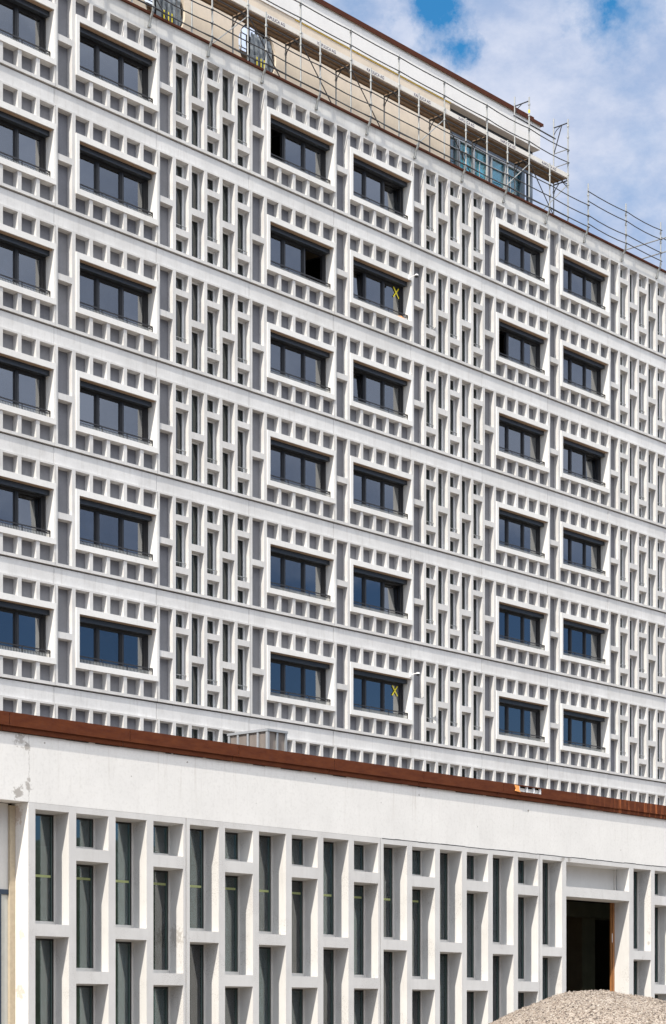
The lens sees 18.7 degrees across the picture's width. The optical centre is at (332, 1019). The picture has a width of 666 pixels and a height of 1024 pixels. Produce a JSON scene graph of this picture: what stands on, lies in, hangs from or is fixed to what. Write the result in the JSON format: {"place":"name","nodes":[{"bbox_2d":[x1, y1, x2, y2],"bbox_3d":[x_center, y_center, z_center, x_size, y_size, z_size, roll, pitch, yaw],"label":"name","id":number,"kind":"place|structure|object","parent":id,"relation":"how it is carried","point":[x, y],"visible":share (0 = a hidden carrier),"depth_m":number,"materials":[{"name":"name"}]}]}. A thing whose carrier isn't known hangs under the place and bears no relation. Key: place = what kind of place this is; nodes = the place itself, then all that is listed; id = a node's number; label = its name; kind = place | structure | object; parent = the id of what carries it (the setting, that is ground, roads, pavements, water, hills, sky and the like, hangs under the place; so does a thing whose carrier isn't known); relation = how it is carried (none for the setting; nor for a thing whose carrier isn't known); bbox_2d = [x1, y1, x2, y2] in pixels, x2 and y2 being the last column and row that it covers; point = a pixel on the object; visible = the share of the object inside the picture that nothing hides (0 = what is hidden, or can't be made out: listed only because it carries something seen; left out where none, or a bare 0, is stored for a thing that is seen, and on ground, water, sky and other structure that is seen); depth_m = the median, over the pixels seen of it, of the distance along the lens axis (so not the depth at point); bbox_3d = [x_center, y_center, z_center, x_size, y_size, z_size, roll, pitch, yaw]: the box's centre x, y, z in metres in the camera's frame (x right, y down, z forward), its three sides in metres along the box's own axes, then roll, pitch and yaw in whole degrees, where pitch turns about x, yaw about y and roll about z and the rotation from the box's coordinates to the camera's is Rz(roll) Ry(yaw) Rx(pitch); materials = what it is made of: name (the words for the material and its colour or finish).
{"place":"outdoors","nodes":[
{"label":"outdoors","id":0,"kind":"place"},
{"bbox_2d":[0,0,665,805],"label":"office tower","id":1,"kind":"structure","parent":0,"point":[270,458],"depth_m":61.38,"materials":[{"name":"concrete"}]},
{"bbox_2d":[0,108,51,175],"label":"window","id":2,"kind":"structure","parent":1,"relation":"in","point":[23,143],"depth_m":53.08,"materials":[{"name":"glass"}]},
{"bbox_2d":[0,230,51,296],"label":"window","id":3,"kind":"structure","parent":1,"relation":"in","point":[22,264],"depth_m":53.10,"materials":[{"name":"glass"}]},
{"bbox_2d":[0,0,52,55],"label":"window","id":4,"kind":"structure","parent":1,"relation":"in","point":[22,21],"depth_m":53.16,"materials":[{"name":"glass"}]},
{"bbox_2d":[0,353,52,416],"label":"window","id":5,"kind":"structure","parent":1,"relation":"in","point":[22,385],"depth_m":53.11,"materials":[{"name":"glass"}]},
{"bbox_2d":[0,476,52,536],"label":"window","id":6,"kind":"structure","parent":1,"relation":"in","point":[17,511],"depth_m":53.18,"materials":[{"name":"glass"}]},
{"bbox_2d":[0,599,52,656],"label":"window","id":7,"kind":"structure","parent":1,"relation":"in","point":[22,627],"depth_m":53.11,"materials":[{"name":"glass"}]},
{"bbox_2d":[80,23,154,102],"bbox_3d":[-6.008,-25.998,55.326,0.420,1.295,2.803,0,0,42],"label":"window","id":8,"kind":"structure","parent":1,"relation":"in","point":[105,59],"depth_m":55.46,"materials":[{"name":"glass"}]},
{"bbox_2d":[80,141,154,217],"bbox_3d":[-6.008,-22.834,55.326,0.420,1.295,2.803,0,0,42],"label":"window","id":9,"kind":"structure","parent":1,"relation":"in","point":[101,175],"depth_m":55.46,"materials":[{"name":"glass"}]},
{"bbox_2d":[80,260,154,331],"bbox_3d":[-6.008,-19.669,55.326,0.420,1.295,2.803,0,0,42],"label":"window","id":10,"kind":"structure","parent":1,"relation":"in","point":[104,293],"depth_m":55.47,"materials":[{"name":"glass"}]},
{"bbox_2d":[80,378,155,445],"bbox_3d":[-6.008,-16.505,55.326,0.420,1.295,2.803,0,0,42],"label":"window","id":11,"kind":"structure","parent":1,"relation":"in","point":[103,409],"depth_m":55.48,"materials":[{"name":"glass"}]},
{"bbox_2d":[80,496,155,560],"bbox_3d":[-6.008,-13.342,55.326,0.420,1.295,2.803,0,0,42],"label":"window","id":12,"kind":"structure","parent":1,"relation":"in","point":[102,526],"depth_m":55.48,"materials":[{"name":"glass"}]},
{"bbox_2d":[80,615,155,674],"bbox_3d":[-6.008,-10.178,55.326,0.420,1.295,2.803,0,0,42],"label":"window","id":13,"kind":"structure","parent":1,"relation":"in","point":[106,643],"depth_m":55.48,"materials":[{"name":"glass"}]},
{"bbox_2d":[144,0,181,25],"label":"round window","id":14,"kind":"structure","parent":1,"relation":"in","point":[168,8],"depth_m":59.64,"materials":[{"name":"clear glass"}]},
{"bbox_2d":[176,74,185,117],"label":"slit window","id":15,"kind":"structure","parent":1,"relation":"in","point":[179,79],"depth_m":57.23,"materials":[{"name":"grey glass"}]},
{"bbox_2d":[176,186,185,229],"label":"slit window","id":16,"kind":"structure","parent":1,"relation":"in","point":[179,191],"depth_m":57.23,"materials":[{"name":"grey glass"}]},
{"bbox_2d":[176,299,185,342],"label":"slit window","id":17,"kind":"structure","parent":1,"relation":"in","point":[179,303],"depth_m":57.23,"materials":[{"name":"grey glass"}]},
{"bbox_2d":[176,411,185,454],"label":"slit window","id":18,"kind":"structure","parent":1,"relation":"in","point":[179,415],"depth_m":57.23,"materials":[{"name":"grey glass"}]},
{"bbox_2d":[176,523,185,567],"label":"slit window","id":19,"kind":"structure","parent":1,"relation":"in","point":[179,527],"depth_m":57.23,"materials":[{"name":"grey glass"}]},
{"bbox_2d":[176,635,185,679],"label":"slit window","id":20,"kind":"structure","parent":1,"relation":"in","point":[179,639],"depth_m":57.23,"materials":[{"name":"grey glass"}]},
{"bbox_2d":[192,282,198,321],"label":"slit window","id":21,"kind":"structure","parent":1,"relation":"in","point":[195,287],"depth_m":57.69,"materials":[{"name":"grey glass"}]},
{"bbox_2d":[192,393,198,433],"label":"slit window","id":22,"kind":"structure","parent":1,"relation":"in","point":[195,398],"depth_m":57.69,"materials":[{"name":"grey glass"}]},
{"bbox_2d":[192,505,198,544],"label":"slit window","id":23,"kind":"structure","parent":1,"relation":"in","point":[195,509],"depth_m":57.69,"materials":[{"name":"grey glass"}]},
{"bbox_2d":[192,616,198,656],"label":"slit window","id":24,"kind":"structure","parent":1,"relation":"in","point":[195,620],"depth_m":57.69,"materials":[{"name":"grey glass"}]},
{"bbox_2d":[192,331,198,369],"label":"slit window","id":25,"kind":"structure","parent":1,"relation":"in","point":[195,335],"depth_m":57.69,"materials":[{"name":"grey glass"}]},
{"bbox_2d":[192,442,198,481],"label":"slit window","id":26,"kind":"structure","parent":1,"relation":"in","point":[195,446],"depth_m":57.69,"materials":[{"name":"grey glass"}]},
{"bbox_2d":[192,553,198,593],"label":"slit window","id":27,"kind":"structure","parent":1,"relation":"in","point":[195,558],"depth_m":57.69,"materials":[{"name":"grey glass"}]},
{"bbox_2d":[192,665,198,704],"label":"slit window","id":28,"kind":"structure","parent":1,"relation":"in","point":[195,669],"depth_m":57.69,"materials":[{"name":"grey glass"}]},
{"bbox_2d":[207,199,215,241],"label":"slit window","id":29,"kind":"structure","parent":1,"relation":"in","point":[210,204],"depth_m":58.13,"materials":[{"name":"grey glass"}]},
{"bbox_2d":[207,89,216,131],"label":"slit window","id":30,"kind":"structure","parent":1,"relation":"in","point":[210,94],"depth_m":58.13,"materials":[{"name":"grey glass"}]},
{"bbox_2d":[207,310,216,352],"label":"slit window","id":31,"kind":"structure","parent":1,"relation":"in","point":[210,315],"depth_m":58.13,"materials":[{"name":"grey glass"}]},
{"bbox_2d":[207,420,216,463],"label":"slit window","id":32,"kind":"structure","parent":1,"relation":"in","point":[210,425],"depth_m":58.13,"materials":[{"name":"grey glass"}]},
{"bbox_2d":[207,531,216,574],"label":"slit window","id":33,"kind":"structure","parent":1,"relation":"in","point":[210,535],"depth_m":58.13,"materials":[{"name":"grey glass"}]},
{"bbox_2d":[207,641,216,684],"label":"slit window","id":34,"kind":"structure","parent":1,"relation":"in","point":[210,645],"depth_m":58.13,"materials":[{"name":"grey glass"}]},
{"bbox_2d":[222,513,229,552],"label":"slit window","id":35,"kind":"structure","parent":1,"relation":"in","point":[225,517],"depth_m":58.59,"materials":[{"name":"grey glass"}]},
{"bbox_2d":[222,560,229,599],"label":"slit window","id":36,"kind":"structure","parent":1,"relation":"in","point":[225,565],"depth_m":58.59,"materials":[{"name":"grey glass"}]},
{"bbox_2d":[223,403,229,442],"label":"slit window","id":37,"kind":"structure","parent":1,"relation":"in","point":[226,408],"depth_m":58.62,"materials":[{"name":"grey glass"}]},
{"bbox_2d":[223,623,229,661],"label":"slit window","id":38,"kind":"structure","parent":1,"relation":"in","point":[226,627],"depth_m":58.62,"materials":[{"name":"grey glass"}]},
{"bbox_2d":[223,451,229,489],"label":"slit window","id":39,"kind":"structure","parent":1,"relation":"in","point":[226,456],"depth_m":58.62,"materials":[{"name":"grey glass"}]},
{"bbox_2d":[223,670,229,709],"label":"slit window","id":40,"kind":"structure","parent":1,"relation":"in","point":[226,674],"depth_m":58.62,"materials":[{"name":"grey glass"}]},
{"bbox_2d":[239,24,272,71],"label":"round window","id":41,"kind":"structure","parent":1,"relation":"in","point":[255,52],"depth_m":62.40,"materials":[{"name":"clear glass"}]},
{"bbox_2d":[270,652,330,704],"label":"window","id":42,"kind":"structure","parent":1,"relation":"in","point":[290,677],"depth_m":60.97,"materials":[{"name":"glass"}]},
{"bbox_2d":[270,437,331,496],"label":"window","id":43,"kind":"structure","parent":1,"relation":"in","point":[299,467],"depth_m":60.97,"materials":[{"name":"glass"}]},
{"bbox_2d":[270,544,331,600],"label":"window","id":44,"kind":"structure","parent":1,"relation":"in","point":[290,571],"depth_m":60.97,"materials":[{"name":"glass"}]},
{"bbox_2d":[270,222,332,288],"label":"window","id":45,"kind":"structure","parent":1,"relation":"in","point":[287,250],"depth_m":60.94,"materials":[{"name":"glass"}]},
{"bbox_2d":[270,329,332,392],"bbox_3d":[-1.081,-19.669,60.805,0.420,1.295,2.803,0,0,42],"label":"window","id":46,"kind":"structure","parent":1,"relation":"in","point":[300,362],"depth_m":60.97,"materials":[{"name":"glass"}]},
{"bbox_2d":[271,115,332,183],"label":"window","id":47,"kind":"structure","parent":1,"relation":"in","point":[293,147],"depth_m":60.98,"materials":[{"name":"glass"}]},
{"bbox_2d":[131,0,569,221],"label":"scaffolding","id":48,"kind":"object","parent":1,"relation":"on","point":[308,48],"visible":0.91,"depth_m":65.61,"materials":[{"name":"grey metal"}]},
{"bbox_2d":[353,462,408,518],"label":"window","id":49,"kind":"structure","parent":1,"relation":"in","point":[376,490],"depth_m":63.70,"materials":[{"name":"glass"}]},
{"bbox_2d":[353,668,408,718],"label":"window","id":50,"kind":"structure","parent":1,"relation":"in","point":[372,692],"depth_m":63.70,"materials":[{"name":"glass"}]},
{"bbox_2d":[353,154,409,219],"bbox_3d":[1.354,-25.998,63.570,0.499,1.295,2.803,0,0,42],"label":"window","id":51,"kind":"structure","parent":1,"relation":"in","point":[369,182],"depth_m":63.69,"materials":[{"name":"glass"}]},
{"bbox_2d":[353,257,409,319],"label":"window","id":52,"kind":"structure","parent":1,"relation":"in","point":[375,288],"depth_m":63.70,"materials":[{"name":"glass"}]},
{"bbox_2d":[353,360,409,419],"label":"window","id":53,"kind":"structure","parent":1,"relation":"in","point":[376,389],"depth_m":63.70,"materials":[{"name":"glass"}]},
{"bbox_2d":[353,565,409,618],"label":"window","id":54,"kind":"structure","parent":1,"relation":"in","point":[371,591],"depth_m":63.70,"materials":[{"name":"glass"}]},
{"bbox_2d":[139,0,665,278],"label":"roof edge guardrail","id":55,"kind":"object","parent":1,"relation":"attached to","point":[371,117],"visible":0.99,"depth_m":64.44,"materials":[{"name":"silver metal"}]},
{"bbox_2d":[176,51,661,804],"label":"slit windows","id":56,"kind":"structure","parent":1,"relation":"in","point":[179,57],"depth_m":66.36,"materials":[{"name":"grey glass"}]},
{"bbox_2d":[499,602,544,649],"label":"window","id":57,"kind":"structure","parent":1,"relation":"in","point":[517,625],"depth_m":69.24,"materials":[{"name":"glass"}]},
{"bbox_2d":[499,319,545,374],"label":"window","id":58,"kind":"structure","parent":1,"relation":"in","point":[520,347],"depth_m":69.24,"materials":[{"name":"glass"}]},
{"bbox_2d":[499,696,545,741],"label":"window","id":59,"kind":"structure","parent":1,"relation":"in","point":[517,718],"depth_m":69.24,"materials":[{"name":"glass"}]},
{"bbox_2d":[499,224,546,282],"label":"window","id":60,"kind":"structure","parent":1,"relation":"in","point":[522,254],"depth_m":69.22,"materials":[{"name":"glass"}]},
{"bbox_2d":[499,413,546,465],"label":"window","id":61,"kind":"structure","parent":1,"relation":"in","point":[520,440],"depth_m":69.24,"materials":[{"name":"glass"}]},
{"bbox_2d":[499,508,546,557],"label":"window","id":62,"kind":"structure","parent":1,"relation":"in","point":[521,533],"depth_m":69.24,"materials":[{"name":"glass"}]},
{"bbox_2d":[563,527,605,575],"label":"window","id":63,"kind":"structure","parent":1,"relation":"in","point":[580,551],"depth_m":71.98,"materials":[{"name":"glass"}]},
{"bbox_2d":[563,437,606,486],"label":"window","id":64,"kind":"structure","parent":1,"relation":"in","point":[576,463],"depth_m":71.96,"materials":[{"name":"glass"}]},
{"bbox_2d":[563,618,606,663],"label":"window","id":65,"kind":"structure","parent":1,"relation":"in","point":[581,641],"depth_m":71.98,"materials":[{"name":"glass"}]},
{"bbox_2d":[563,255,607,309],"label":"window","id":66,"kind":"structure","parent":1,"relation":"in","point":[580,282],"depth_m":71.96,"materials":[{"name":"glass"}]},
{"bbox_2d":[563,346,607,398],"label":"window","id":67,"kind":"structure","parent":1,"relation":"in","point":[581,371],"depth_m":71.96,"materials":[{"name":"glass"}]},
{"bbox_2d":[563,709,607,752],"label":"window","id":68,"kind":"structure","parent":1,"relation":"in","point":[583,731],"depth_m":71.99,"materials":[{"name":"glass"}]},
{"bbox_2d":[0,710,665,1023],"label":"building","id":69,"kind":"structure","parent":0,"point":[146,877],"depth_m":26.30,"materials":[{"name":"concrete"}]},
{"bbox_2d":[35,814,55,923],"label":"slit window","id":70,"kind":"structure","parent":69,"relation":"in","point":[52,817],"depth_m":23.21,"materials":[{"name":"grey glass"}]},
{"bbox_2d":[35,938,55,1023],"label":"slit window","id":71,"kind":"structure","parent":69,"relation":"in","point":[52,941],"depth_m":23.21,"materials":[{"name":"grey glass"}]},
{"bbox_2d":[76,864,94,970],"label":"slit window","id":72,"kind":"structure","parent":69,"relation":"in","point":[91,868],"depth_m":23.65,"materials":[{"name":"grey glass"}]},
{"bbox_2d":[116,822,132,927],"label":"slit window","id":73,"kind":"structure","parent":69,"relation":"in","point":[127,828],"depth_m":24.09,"materials":[{"name":"grey glass"}]},
{"bbox_2d":[116,942,132,1023],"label":"slit window","id":74,"kind":"structure","parent":69,"relation":"in","point":[129,945],"depth_m":24.09,"materials":[{"name":"grey glass"}]},
{"bbox_2d":[153,825,169,855],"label":"slit window","id":75,"kind":"structure","parent":69,"relation":"in","point":[161,834],"depth_m":24.49,"materials":[{"name":"grey glass"}]},
{"bbox_2d":[153,870,169,972],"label":"slit window","id":76,"kind":"structure","parent":69,"relation":"in","point":[161,893],"depth_m":24.49,"materials":[{"name":"grey glass"}]},
{"bbox_2d":[153,987,169,1023],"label":"slit window","id":77,"kind":"structure","parent":69,"relation":"in","point":[161,995],"depth_m":24.49,"materials":[{"name":"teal glass"}]},
{"bbox_2d":[190,829,204,930],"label":"slit window","id":78,"kind":"structure","parent":69,"relation":"in","point":[197,837],"depth_m":24.94,"materials":[{"name":"grey glass"}]},
{"bbox_2d":[190,944,204,1023],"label":"slit window","id":79,"kind":"structure","parent":69,"relation":"in","point":[197,952],"depth_m":24.94,"materials":[{"name":"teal glass"}]},
{"bbox_2d":[225,832,239,860],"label":"slit window","id":80,"kind":"structure","parent":69,"relation":"in","point":[232,840],"depth_m":25.40,"materials":[{"name":"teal glass"}]},
{"bbox_2d":[225,875,239,974],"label":"slit window","id":81,"kind":"structure","parent":69,"relation":"in","point":[232,897],"depth_m":25.40,"materials":[{"name":"grey glass"}]},
{"bbox_2d":[225,988,239,1023],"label":"slit window","id":82,"kind":"structure","parent":69,"relation":"in","point":[232,995],"depth_m":25.40,"materials":[{"name":"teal glass"}]},
{"bbox_2d":[227,728,287,750],"bbox_3d":[-1.256,-4.032,33.685,0.940,1.465,0.490,0,0,42],"label":"cooling unit","id":83,"kind":"object","parent":69,"relation":"on","point":[268,738],"visible":0.3,"depth_m":33.45,"materials":[{"name":"grey metal"}]},
{"bbox_2d":[259,835,272,933],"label":"slit window","id":84,"kind":"structure","parent":69,"relation":"in","point":[265,842],"depth_m":25.84,"materials":[{"name":"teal glass"}]},
{"bbox_2d":[259,947,272,1023],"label":"slit window","id":85,"kind":"structure","parent":69,"relation":"in","point":[265,953],"depth_m":25.84,"materials":[{"name":"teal glass"}]},
{"bbox_2d":[292,839,303,866],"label":"slit window","id":86,"kind":"structure","parent":69,"relation":"in","point":[297,844],"depth_m":26.29,"materials":[{"name":"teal glass"}]},
{"bbox_2d":[292,880,303,975],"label":"slit window","id":87,"kind":"structure","parent":69,"relation":"in","point":[297,886],"depth_m":26.29,"materials":[{"name":"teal glass"}]},
{"bbox_2d":[292,989,303,1023],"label":"slit window","id":88,"kind":"structure","parent":69,"relation":"in","point":[297,994],"depth_m":26.29,"materials":[{"name":"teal glass"}]},
{"bbox_2d":[323,842,334,936],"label":"slit window","id":89,"kind":"structure","parent":69,"relation":"in","point":[328,847],"depth_m":26.73,"materials":[{"name":"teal glass"}]},
{"bbox_2d":[323,949,334,1023],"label":"slit window","id":90,"kind":"structure","parent":69,"relation":"in","point":[328,955],"depth_m":26.73,"materials":[{"name":"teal glass"}]},
{"bbox_2d":[354,845,364,871],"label":"slit window","id":91,"kind":"structure","parent":69,"relation":"in","point":[359,850],"depth_m":27.19,"materials":[{"name":"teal glass"}]},
{"bbox_2d":[354,885,364,977],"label":"slit window","id":92,"kind":"structure","parent":69,"relation":"in","point":[359,904],"depth_m":27.19,"materials":[{"name":"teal glass"}]},
{"bbox_2d":[354,990,364,1023],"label":"slit window","id":93,"kind":"structure","parent":69,"relation":"in","point":[359,995],"depth_m":27.19,"materials":[{"name":"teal glass"}]},
{"bbox_2d":[384,847,393,939],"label":"slit window","id":94,"kind":"structure","parent":69,"relation":"in","point":[388,852],"depth_m":27.63,"materials":[{"name":"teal glass"}]},
{"bbox_2d":[384,952,393,1023],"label":"slit window","id":95,"kind":"structure","parent":69,"relation":"in","point":[388,956],"depth_m":27.63,"materials":[{"name":"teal glass"}]},
{"bbox_2d":[412,889,421,978],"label":"slit window","id":96,"kind":"structure","parent":69,"relation":"in","point":[416,894],"depth_m":28.08,"materials":[{"name":"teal glass"}]},
{"bbox_2d":[412,991,421,1023],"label":"slit window","id":97,"kind":"structure","parent":69,"relation":"in","point":[416,995],"depth_m":28.08,"materials":[{"name":"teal glass"}]},
{"bbox_2d":[440,853,448,941],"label":"slit window","id":98,"kind":"structure","parent":69,"relation":"in","point":[444,858],"depth_m":28.54,"materials":[{"name":"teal glass"}]},
{"bbox_2d":[440,954,448,1023],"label":"slit window","id":99,"kind":"structure","parent":69,"relation":"in","point":[444,958],"depth_m":28.54,"materials":[{"name":"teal glass"}]},
{"bbox_2d":[467,893,474,979],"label":"slit window","id":100,"kind":"structure","parent":69,"relation":"in","point":[470,897],"depth_m":28.98,"materials":[{"name":"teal glass"}]},
{"bbox_2d":[493,858,500,944],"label":"slit window","id":101,"kind":"structure","parent":69,"relation":"in","point":[496,862],"depth_m":29.44,"materials":[{"name":"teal glass"}]},
{"bbox_2d":[493,956,500,1021],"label":"slit window","id":102,"kind":"structure","parent":69,"relation":"in","point":[496,959],"depth_m":29.44,"materials":[{"name":"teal glass"}]},
{"bbox_2d":[518,897,524,980],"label":"slit window","id":103,"kind":"structure","parent":69,"relation":"in","point":[521,901],"depth_m":29.88,"materials":[{"name":"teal glass"}]},
{"bbox_2d":[542,863,548,946],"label":"slit window","id":104,"kind":"structure","parent":69,"relation":"in","point":[545,866],"depth_m":30.33,"materials":[{"name":"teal glass"}]},
{"bbox_2d":[542,958,548,999],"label":"slit window","id":105,"kind":"structure","parent":69,"relation":"in","point":[545,961],"depth_m":30.33,"materials":[{"name":"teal glass"}]},
{"bbox_2d":[633,872,637,950],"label":"slit window","id":106,"kind":"structure","parent":69,"relation":"in","point":[635,874],"depth_m":32.11,"materials":[{"name":"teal glass"}]},
{"bbox_2d":[655,907,658,984],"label":"slit window","id":107,"kind":"structure","parent":69,"relation":"in","point":[656,909],"depth_m":32.56,"materials":[{"name":"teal glass"}]},
{"bbox_2d":[324,0,665,269],"label":"sky","id":108,"kind":"structure","parent":0,"point":[599,66],"materials":[{"name":"blue"}]},
{"bbox_2d":[488,989,665,1023],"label":"gravel heap","id":109,"kind":"object","parent":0,"point":[600,1006],"visible":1,"depth_m":16.47,"materials":[{"name":"beige gravel"}]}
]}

